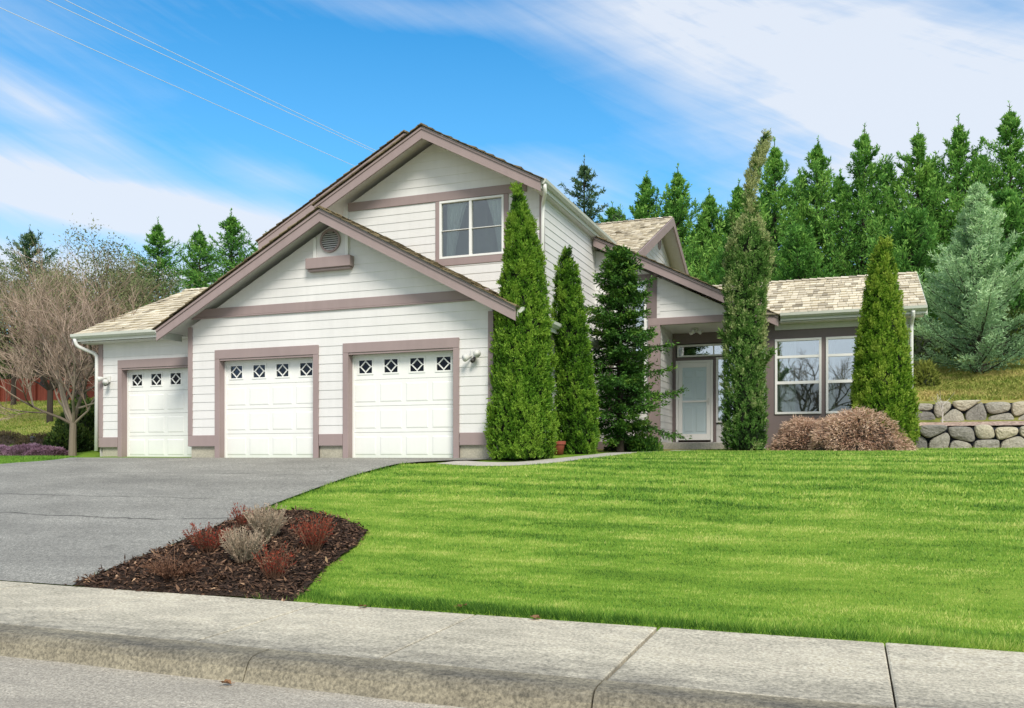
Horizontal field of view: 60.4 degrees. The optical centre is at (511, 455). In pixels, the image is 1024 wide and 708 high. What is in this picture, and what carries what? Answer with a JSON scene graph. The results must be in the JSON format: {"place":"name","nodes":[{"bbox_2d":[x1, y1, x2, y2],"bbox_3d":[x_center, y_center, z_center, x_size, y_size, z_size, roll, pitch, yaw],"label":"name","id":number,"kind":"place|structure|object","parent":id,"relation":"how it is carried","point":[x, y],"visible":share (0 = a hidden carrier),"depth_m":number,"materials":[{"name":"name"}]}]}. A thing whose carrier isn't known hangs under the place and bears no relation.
{"place":"outdoors","nodes":[
{"label":"outdoors","id":0,"kind":"place"},
{"bbox_2d":[1,8,353,165],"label":"overhead cable","id":1,"kind":"object","parent":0,"point":[164,81],"visible":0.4,"depth_m":42.49,"materials":[{"name":"grey metal"}]},
{"bbox_2d":[47,0,372,151],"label":"overhead cable","id":2,"kind":"object","parent":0,"point":[199,71],"visible":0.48,"depth_m":43.55,"materials":[{"name":"grey metal"}]},
{"bbox_2d":[66,0,375,150],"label":"overhead cable","id":3,"kind":"object","parent":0,"point":[211,71],"visible":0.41,"depth_m":43.74,"materials":[{"name":"grey metal"}]},
{"bbox_2d":[0,656,463,707],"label":"road","id":4,"kind":"structure","parent":0,"point":[28,683],"depth_m":5.95,"materials":[{"name":"grey asphalt"}]},
{"bbox_2d":[219,679,234,683],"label":"fallen leaf","id":5,"kind":"object","parent":4,"relation":"on","point":[227,681],"visible":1,"depth_m":6.12,"materials":[{"name":"brown plant"}]},
{"bbox_2d":[0,624,893,707],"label":"kerb","id":6,"kind":"structure","parent":4,"relation":"on","point":[464,687],"depth_m":5.96,"materials":[{"name":"concrete"}]},
{"bbox_2d":[0,457,487,584],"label":"driveway","id":7,"kind":"structure","parent":0,"point":[64,521],"depth_m":14.01,"materials":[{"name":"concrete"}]},
{"bbox_2d":[0,581,1023,707],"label":"sidewalk","id":8,"kind":"structure","parent":0,"point":[858,672],"depth_m":6.55,"materials":[{"name":"concrete"}]},
{"bbox_2d":[885,653,895,707],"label":"joint bed","id":9,"kind":"object","parent":8,"relation":"in","point":[891,686],"depth_m":5.57,"materials":[{"name":"grey concrete"}]},
{"bbox_2d":[0,390,1023,652],"bbox_3d":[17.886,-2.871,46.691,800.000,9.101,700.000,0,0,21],"label":"ground","id":10,"kind":"structure","parent":0,"point":[814,550],"depth_m":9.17,"materials":[{"name":"green plant"}]},
{"bbox_2d":[0,444,10,455],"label":"heather","id":11,"kind":"object","parent":10,"relation":"on","point":[3,447],"visible":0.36,"depth_m":23.22,"materials":[{"name":"purple plant"}]},
{"bbox_2d":[0,430,24,445],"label":"dry shrub","id":12,"kind":"object","parent":10,"relation":"on","point":[10,437],"visible":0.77,"depth_m":25.69,"materials":[{"name":"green plant"}]},
{"bbox_2d":[0,442,46,455],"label":"heather","id":13,"kind":"object","parent":10,"relation":"on","point":[18,450],"visible":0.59,"depth_m":22.86,"materials":[{"name":"purple plant"}]},
{"bbox_2d":[13,431,48,444],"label":"dry shrub","id":14,"kind":"object","parent":10,"relation":"on","point":[39,437],"visible":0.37,"depth_m":24.75,"materials":[{"name":"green plant"}]},
{"bbox_2d":[0,325,61,378],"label":"evergreen bush","id":15,"kind":"object","parent":10,"relation":"on","point":[7,375],"visible":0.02,"depth_m":47.94,"materials":[{"name":"green plant"}]},
{"bbox_2d":[0,455,78,463],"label":"grass strip","id":16,"kind":"object","parent":10,"relation":"on","point":[10,458],"depth_m":20.41,"materials":[{"name":"green plant"}]},
{"bbox_2d":[0,224,89,378],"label":"fir tree","id":17,"kind":"object","parent":10,"relation":"on","point":[27,239],"visible":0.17,"depth_m":51.05,"materials":[{"name":"green plant"}]},
{"bbox_2d":[22,445,67,455],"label":"heather","id":18,"kind":"object","parent":10,"relation":"on","point":[50,450],"visible":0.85,"depth_m":22.46,"materials":[{"name":"purple plant"}]},
{"bbox_2d":[0,399,91,445],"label":"bank grass","id":19,"kind":"structure","parent":10,"relation":"on","point":[57,409],"depth_m":34.37,"materials":[{"name":"green plant"}]},
{"bbox_2d":[0,376,94,401],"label":"board fence","id":20,"kind":"object","parent":10,"relation":"on","point":[38,392],"visible":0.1,"depth_m":43.83,"materials":[{"name":"red wood"}]},
{"bbox_2d":[0,247,94,404],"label":"twiggy tree","id":21,"kind":"object","parent":10,"relation":"on","point":[13,391],"visible":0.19,"depth_m":41.11,"materials":[{"name":"brown plant"}]},
{"bbox_2d":[43,422,93,451],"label":"evergreen bush","id":22,"kind":"object","parent":10,"relation":"on","point":[58,436],"visible":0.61,"depth_m":23.44,"materials":[{"name":"green plant"}]},
{"bbox_2d":[50,397,94,434],"bbox_3d":[-12.471,-1.036,25.774,2.047,1.467,1.842,0,0,21],"label":"evergreen bush","id":23,"kind":"object","parent":10,"relation":"on","point":[87,419],"visible":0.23,"depth_m":25.30,"materials":[{"name":"green plant"}]},
{"bbox_2d":[0,230,154,422],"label":"bare tree","id":24,"kind":"object","parent":10,"relation":"on","point":[49,388],"visible":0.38,"depth_m":31.52,"materials":[{"name":"brown plant"}]},
{"bbox_2d":[69,332,88,400],"bbox_3d":[-13.265,-2.086,27.093,0.800,3.530,0.739,0,0,-15],"label":"ivy trunk","id":25,"kind":"object","parent":10,"relation":"on","point":[78,393],"visible":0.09,"depth_m":27.10,"materials":[{"name":"green plant"}]},
{"bbox_2d":[0,266,164,455],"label":"bare tree","id":26,"kind":"object","parent":10,"relation":"on","point":[56,371],"visible":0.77,"depth_m":22.28,"materials":[{"name":"grey plant"}]},
{"bbox_2d":[11,262,164,357],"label":"fir tree","id":27,"kind":"object","parent":10,"relation":"on","point":[127,300],"visible":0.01,"depth_m":49.58,"materials":[{"name":"green plant"}]},
{"bbox_2d":[0,213,198,373],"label":"twiggy tree","id":28,"kind":"object","parent":10,"relation":"on","point":[119,271],"visible":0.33,"depth_m":38.33,"materials":[{"name":"brown plant"}]},
{"bbox_2d":[41,217,207,338],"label":"fir tree","id":29,"kind":"object","parent":10,"relation":"on","point":[156,239],"visible":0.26,"depth_m":47.77,"materials":[{"name":"green plant"}]},
{"bbox_2d":[157,225,229,298],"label":"fir tree","id":30,"kind":"object","parent":10,"relation":"on","point":[198,237],"visible":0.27,"depth_m":47.33,"materials":[{"name":"green plant"}]},
{"bbox_2d":[141,208,257,305],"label":"fir tree","id":31,"kind":"object","parent":10,"relation":"on","point":[233,242],"visible":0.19,"depth_m":45.98,"materials":[{"name":"green plant"}]},
{"bbox_2d":[65,505,369,600],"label":"bark mulch","id":32,"kind":"object","parent":10,"relation":"on","point":[297,513],"visible":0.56,"depth_m":9.82,"materials":[{"name":"brown wood"}]},
{"bbox_2d":[134,544,209,578],"bbox_3d":[-3.661,1.132,9.483,0.755,0.366,0.804,0,0,21],"label":"heath plant","id":33,"kind":"object","parent":32,"relation":"on","point":[164,566],"visible":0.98,"depth_m":9.40,"materials":[{"name":"brown plant"}]},
{"bbox_2d":[182,522,233,552],"bbox_3d":[-3.517,0.940,10.257,0.543,0.366,0.568,0,0,21],"label":"heath plant","id":34,"kind":"object","parent":32,"relation":"on","point":[209,542],"visible":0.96,"depth_m":10.19,"materials":[{"name":"red plant"}]},
{"bbox_2d":[226,502,253,526],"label":"heath plant","id":35,"kind":"object","parent":32,"relation":"on","point":[239,520],"visible":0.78,"depth_m":11.38,"materials":[{"name":"brown plant"}]},
{"bbox_2d":[218,524,272,562],"bbox_3d":[-2.978,0.963,9.741,0.624,0.436,0.586,0,0,21],"label":"lavender plant","id":36,"kind":"object","parent":32,"relation":"on","point":[240,550],"visible":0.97,"depth_m":9.67,"materials":[{"name":"grey plant"}]},
{"bbox_2d":[240,502,291,539],"bbox_3d":[-3.017,0.780,10.704,0.595,0.480,0.650,0,0,21],"label":"lavender plant","id":37,"kind":"object","parent":32,"relation":"on","point":[266,524],"visible":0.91,"depth_m":10.63,"materials":[{"name":"grey plant"}]},
{"bbox_2d":[252,541,302,579],"bbox_3d":[-2.464,1.076,9.115,0.470,0.402,0.545,0,0,21],"label":"heath plant","id":38,"kind":"object","parent":32,"relation":"on","point":[275,569],"visible":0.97,"depth_m":9.09,"materials":[{"name":"red plant"}]},
{"bbox_2d":[288,511,336,550],"bbox_3d":[-2.323,0.860,10.122,0.565,0.465,0.513,0,0,9],"label":"heath plant","id":39,"kind":"object","parent":32,"relation":"on","point":[310,540],"visible":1,"depth_m":10.11,"materials":[{"name":"red plant"}]},
{"bbox_2d":[181,231,265,288],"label":"fir tree","id":40,"kind":"object","parent":10,"relation":"on","point":[229,262],"depth_m":44.32,"materials":[{"name":"green plant"}]},
{"bbox_2d":[70,123,927,458],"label":"house","id":41,"kind":"structure","parent":10,"relation":"on","point":[348,313],"depth_m":19.29,"materials":[{"name":"paint"}]},
{"bbox_2d":[118,357,190,456],"bbox_3d":[-8.072,-1.091,20.469,2.520,2.327,0.347,0,0,21],"label":"garage door","id":42,"kind":"structure","parent":41,"relation":"in","point":[161,391],"depth_m":20.60,"materials":[{"name":"paint"}]},
{"bbox_2d":[215,345,319,457],"bbox_3d":[-5.081,-1.091,18.466,2.580,2.327,0.347,0,0,21],"label":"garage door","id":43,"kind":"structure","parent":41,"relation":"in","point":[287,383],"depth_m":18.51,"materials":[{"name":"paint"}]},
{"bbox_2d":[343,337,459,457],"bbox_3d":[-2.144,-1.091,17.341,2.550,2.327,0.347,0,0,21],"label":"garage door","id":44,"kind":"structure","parent":41,"relation":"in","point":[415,379],"depth_m":17.37,"materials":[{"name":"paint"}]},
{"bbox_2d":[435,194,508,265],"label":"window","id":45,"kind":"structure","parent":41,"relation":"in","point":[468,230],"depth_m":20.10,"materials":[{"name":"grey glass"}]},
{"bbox_2d":[614,276,661,413],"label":"window","id":46,"kind":"structure","parent":41,"relation":"in","point":[643,320],"depth_m":23.82,"materials":[{"name":"white paint"}]},
{"bbox_2d":[676,360,712,441],"bbox_3d":[4.967,-1.474,23.953,1.000,2.252,0.190,0,0,21],"label":"front door","id":47,"kind":"structure","parent":41,"relation":"in","point":[694,409],"depth_m":23.96,"materials":[{"name":"white paint"}]},
{"bbox_2d":[676,343,733,366],"bbox_3d":[5.407,-2.840,24.264,2.140,0.680,0.935,0,0,21],"label":"transom window","id":48,"kind":"structure","parent":41,"relation":"in","point":[686,350],"depth_m":24.70,"materials":[{"name":"glass"}]},
{"bbox_2d":[775,337,835,413],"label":"window","id":49,"kind":"structure","parent":41,"relation":"in","point":[794,381],"depth_m":21.65,"materials":[{"name":"glass"}]},
{"bbox_2d":[813,336,860,413],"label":"window","id":50,"kind":"structure","parent":41,"relation":"in","point":[838,399],"depth_m":22.41,"materials":[{"name":"glass"}]},
{"bbox_2d":[483,181,559,459],"bbox_3d":[0.191,-2.420,16.415,1.507,5.481,1.482,0,0,21],"label":"thuja","id":51,"kind":"object","parent":10,"relation":"on","point":[522,383],"visible":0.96,"depth_m":16.03,"materials":[{"name":"green plant"}]},
{"bbox_2d":[437,450,681,465],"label":"walkway","id":52,"kind":"structure","parent":10,"relation":"on","point":[469,463],"depth_m":15.86,"materials":[{"name":"concrete"}]},
{"bbox_2d":[554,441,565,454],"bbox_3d":[0.947,-0.163,17.735,0.280,0.272,0.280,0,0,21],"label":"flower pot","id":53,"kind":"object","parent":10,"relation":"on","point":[559,446],"visible":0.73,"depth_m":17.64,"materials":[{"name":"ceramic"}]},
{"bbox_2d":[550,244,601,453],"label":"thuja","id":54,"kind":"object","parent":10,"relation":"on","point":[576,396],"visible":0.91,"depth_m":17.99,"materials":[{"name":"green plant"}]},
{"bbox_2d":[557,154,621,223],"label":"fir tree","id":55,"kind":"object","parent":10,"relation":"on","point":[584,171],"visible":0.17,"depth_m":43.83,"materials":[{"name":"green plant"}]},
{"bbox_2d":[597,201,620,222],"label":"conifer","id":56,"kind":"object","parent":10,"relation":"on","point":[610,211],"visible":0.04,"depth_m":46.04,"materials":[{"name":"green plant"}]},
{"bbox_2d":[603,443,632,450],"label":"bush","id":57,"kind":"object","parent":10,"relation":"on","point":[612,447],"visible":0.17,"depth_m":21.90,"materials":[{"name":"green plant"}]},
{"bbox_2d":[609,206,632,221],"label":"fir tree","id":58,"kind":"object","parent":10,"relation":"on","point":[615,218],"visible":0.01,"depth_m":43.87,"materials":[{"name":"green plant"}]},
{"bbox_2d":[583,244,691,451],"bbox_3d":[2.535,-2.316,20.241,2.930,5.193,3.173,0,0,21],"label":"hemlock tree","id":59,"kind":"object","parent":10,"relation":"on","point":[627,377],"visible":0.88,"depth_m":20.07,"materials":[{"name":"green plant"}]},
{"bbox_2d":[629,200,652,219],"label":"conifer","id":60,"kind":"object","parent":10,"relation":"on","point":[637,202],"visible":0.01,"depth_m":45.37,"materials":[{"name":"green plant"}]},
{"bbox_2d":[627,430,663,451],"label":"leafy shrub","id":61,"kind":"object","parent":10,"relation":"on","point":[646,444],"visible":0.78,"depth_m":20.38,"materials":[{"name":"green plant"}]},
{"bbox_2d":[614,170,697,256],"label":"conifer","id":62,"kind":"object","parent":10,"relation":"on","point":[647,202],"visible":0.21,"depth_m":42.05,"materials":[{"name":"green plant"}]},
{"bbox_2d":[655,163,726,282],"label":"conifer","id":63,"kind":"object","parent":10,"relation":"on","point":[676,193],"visible":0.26,"depth_m":41.45,"materials":[{"name":"green plant"}]},
{"bbox_2d":[681,223,711,276],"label":"conifer","id":64,"kind":"object","parent":10,"relation":"on","point":[696,226],"visible":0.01,"depth_m":44.60,"materials":[{"name":"green plant"}]},
{"bbox_2d":[680,188,772,281],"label":"conifer","id":65,"kind":"object","parent":10,"relation":"on","point":[710,207],"visible":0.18,"depth_m":41.40,"materials":[{"name":"green plant"}]},
{"bbox_2d":[684,178,772,283],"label":"conifer","id":66,"kind":"object","parent":10,"relation":"on","point":[736,196],"visible":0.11,"depth_m":41.05,"materials":[{"name":"green plant"}]},
{"bbox_2d":[700,236,773,284],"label":"young conifer","id":67,"kind":"object","parent":10,"relation":"on","point":[719,272],"visible":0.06,"depth_m":37.02,"materials":[{"name":"green plant"}]},
{"bbox_2d":[716,128,777,450],"bbox_3d":[5.320,-3.564,19.829,1.396,7.509,1.183,0,0,21],"label":"cypress","id":68,"kind":"object","parent":10,"relation":"on","point":[745,266],"visible":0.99,"depth_m":19.55,"materials":[{"name":"green plant"}]},
{"bbox_2d":[759,190,785,266],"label":"conifer","id":69,"kind":"object","parent":10,"relation":"on","point":[761,196],"visible":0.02,"depth_m":43.10,"materials":[{"name":"green plant"}]},
{"bbox_2d":[688,137,866,281],"bbox_3d":[12.236,-9.157,40.592,10.412,11.114,9.758,0,0,-24],"label":"conifer","id":70,"kind":"object","parent":10,"relation":"on","point":[774,165],"visible":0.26,"depth_m":39.92,"materials":[{"name":"green plant"}]},
{"bbox_2d":[766,414,823,450],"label":"laceleaf maple","id":71,"kind":"object","parent":10,"relation":"on","point":[795,435],"visible":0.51,"depth_m":19.15,"materials":[{"name":"brown plant"}]},
{"bbox_2d":[761,222,835,281],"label":"young conifer","id":72,"kind":"object","parent":10,"relation":"on","point":[800,238],"visible":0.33,"depth_m":35.25,"materials":[{"name":"green plant"}]},
{"bbox_2d":[776,170,846,276],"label":"conifer","id":73,"kind":"object","parent":10,"relation":"on","point":[795,182],"visible":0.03,"depth_m":42.52,"materials":[{"name":"green plant"}]},
{"bbox_2d":[730,135,936,280],"bbox_3d":[13.670,-9.046,39.107,8.570,10.895,9.720,0,0,-18],"label":"conifer","id":74,"kind":"object","parent":10,"relation":"on","point":[818,163],"visible":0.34,"depth_m":39.04,"materials":[{"name":"green plant"}]},
{"bbox_2d":[796,168,894,275],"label":"conifer","id":75,"kind":"object","parent":10,"relation":"on","point":[841,182],"visible":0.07,"depth_m":41.88,"materials":[{"name":"green plant"}]},
{"bbox_2d":[778,123,947,319],"bbox_3d":[15.800,-9.214,38.794,9.746,11.233,10.378,0,0,-22],"label":"conifer","id":76,"kind":"object","parent":10,"relation":"on","point":[863,175],"visible":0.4,"depth_m":38.41,"materials":[{"name":"green plant"}]},
{"bbox_2d":[807,404,918,450],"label":"laceleaf maple","id":77,"kind":"object","parent":10,"relation":"on","point":[847,430],"visible":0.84,"depth_m":18.20,"materials":[{"name":"brown plant"}]},
{"bbox_2d":[814,154,950,272],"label":"conifer","id":78,"kind":"object","parent":10,"relation":"on","point":[891,173],"visible":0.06,"depth_m":41.07,"materials":[{"name":"green plant"}]},
{"bbox_2d":[847,235,922,449],"bbox_3d":[7.956,-2.269,18.830,1.500,4.919,1.541,0,0,21],"label":"thuja","id":79,"kind":"object","parent":10,"relation":"on","point":[883,377],"visible":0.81,"depth_m":18.46,"materials":[{"name":"green plant"}]},
{"bbox_2d":[820,121,988,330],"bbox_3d":[17.564,-9.052,38.443,10.290,10.906,11.255,0,0,21],"label":"conifer","id":80,"kind":"object","parent":10,"relation":"on","point":[919,174],"visible":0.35,"depth_m":37.69,"materials":[{"name":"green plant"}]},
{"bbox_2d":[864,206,960,333],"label":"young conifer","id":81,"kind":"object","parent":10,"relation":"on","point":[908,224],"visible":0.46,"depth_m":33.15,"materials":[{"name":"green plant"}]},
{"bbox_2d":[883,155,949,318],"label":"conifer","id":82,"kind":"object","parent":10,"relation":"on","point":[938,173],"visible":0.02,"depth_m":40.30,"materials":[{"name":"green plant"}]},
{"bbox_2d":[913,358,941,387],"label":"golden shrub","id":83,"kind":"object","parent":10,"relation":"on","point":[926,373],"visible":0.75,"depth_m":23.92,"materials":[{"name":"green plant"}]},
{"bbox_2d":[909,317,962,360],"bbox_3d":[14.014,-4.053,31.079,3.666,2.194,2.595,0,0,21],"label":"evergreen bush","id":84,"kind":"object","parent":10,"relation":"on","point":[919,344],"visible":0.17,"depth_m":30.11,"materials":[{"name":"green plant"}]},
{"bbox_2d":[853,114,1023,332],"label":"conifer","id":85,"kind":"object","parent":10,"relation":"on","point":[957,148],"visible":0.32,"depth_m":37.19,"materials":[{"name":"green plant"}]},
{"bbox_2d":[908,180,1023,373],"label":"blue spruce","id":86,"kind":"object","parent":10,"relation":"on","point":[979,229],"visible":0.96,"depth_m":24.50,"materials":[{"name":"green plant"}]},
{"bbox_2d":[913,356,1023,400],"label":"bank grass","id":87,"kind":"structure","parent":10,"relation":"on","point":[1007,383],"depth_m":23.44,"materials":[{"name":"green plant"}]},
{"bbox_2d":[915,425,1023,448],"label":"retaining wall","id":88,"kind":"structure","parent":10,"relation":"on","point":[944,436],"depth_m":20.12,"materials":[{"name":"stone"}]},
{"bbox_2d":[918,400,1023,421],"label":"retaining wall","id":89,"kind":"structure","parent":10,"relation":"on","point":[955,411],"depth_m":21.50,"materials":[{"name":"stone"}]},
{"bbox_2d":[919,421,1023,425],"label":"gravel terrace","id":90,"kind":"structure","parent":10,"relation":"on","point":[976,423],"depth_m":20.89,"materials":[{"name":"beige gravel"}]},
{"bbox_2d":[933,392,954,422],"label":"bare sapling","id":91,"kind":"object","parent":90,"relation":"on","point":[941,405],"visible":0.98,"depth_m":21.41,"materials":[{"name":"beige wood"}]},
{"bbox_2d":[923,100,1023,334],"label":"conifer","id":92,"kind":"object","parent":10,"relation":"on","point":[1009,133],"visible":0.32,"depth_m":36.58,"materials":[{"name":"green plant"}]},
{"bbox_2d":[934,181,1023,248],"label":"conifer","id":93,"kind":"object","parent":10,"relation":"on","point":[993,196],"visible":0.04,"depth_m":36.46,"materials":[{"name":"green plant"}]},
{"bbox_2d":[945,149,1022,298],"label":"conifer","id":94,"kind":"object","parent":10,"relation":"on","point":[981,157],"visible":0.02,"depth_m":39.69,"materials":[{"name":"green plant"}]},
{"bbox_2d":[945,187,1023,325],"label":"young conifer","id":95,"kind":"object","parent":10,"relation":"on","point":[1009,201],"visible":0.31,"depth_m":30.67,"materials":[{"name":"green plant"}]},
{"bbox_2d":[950,305,1023,358],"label":"evergreen bush","id":96,"kind":"object","parent":10,"relation":"on","point":[1013,331],"visible":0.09,"depth_m":29.34,"materials":[{"name":"green plant"}]},
{"bbox_2d":[997,158,1023,226],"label":"conifer","id":97,"kind":"object","parent":10,"relation":"on","point":[1019,176],"visible":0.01,"depth_m":39.49,"materials":[{"name":"green plant"}]},
{"bbox_2d":[0,0,1023,329],"label":"sky","id":98,"kind":"structure","parent":0,"point":[633,87],"materials":[{"name":"blue"}]}
]}

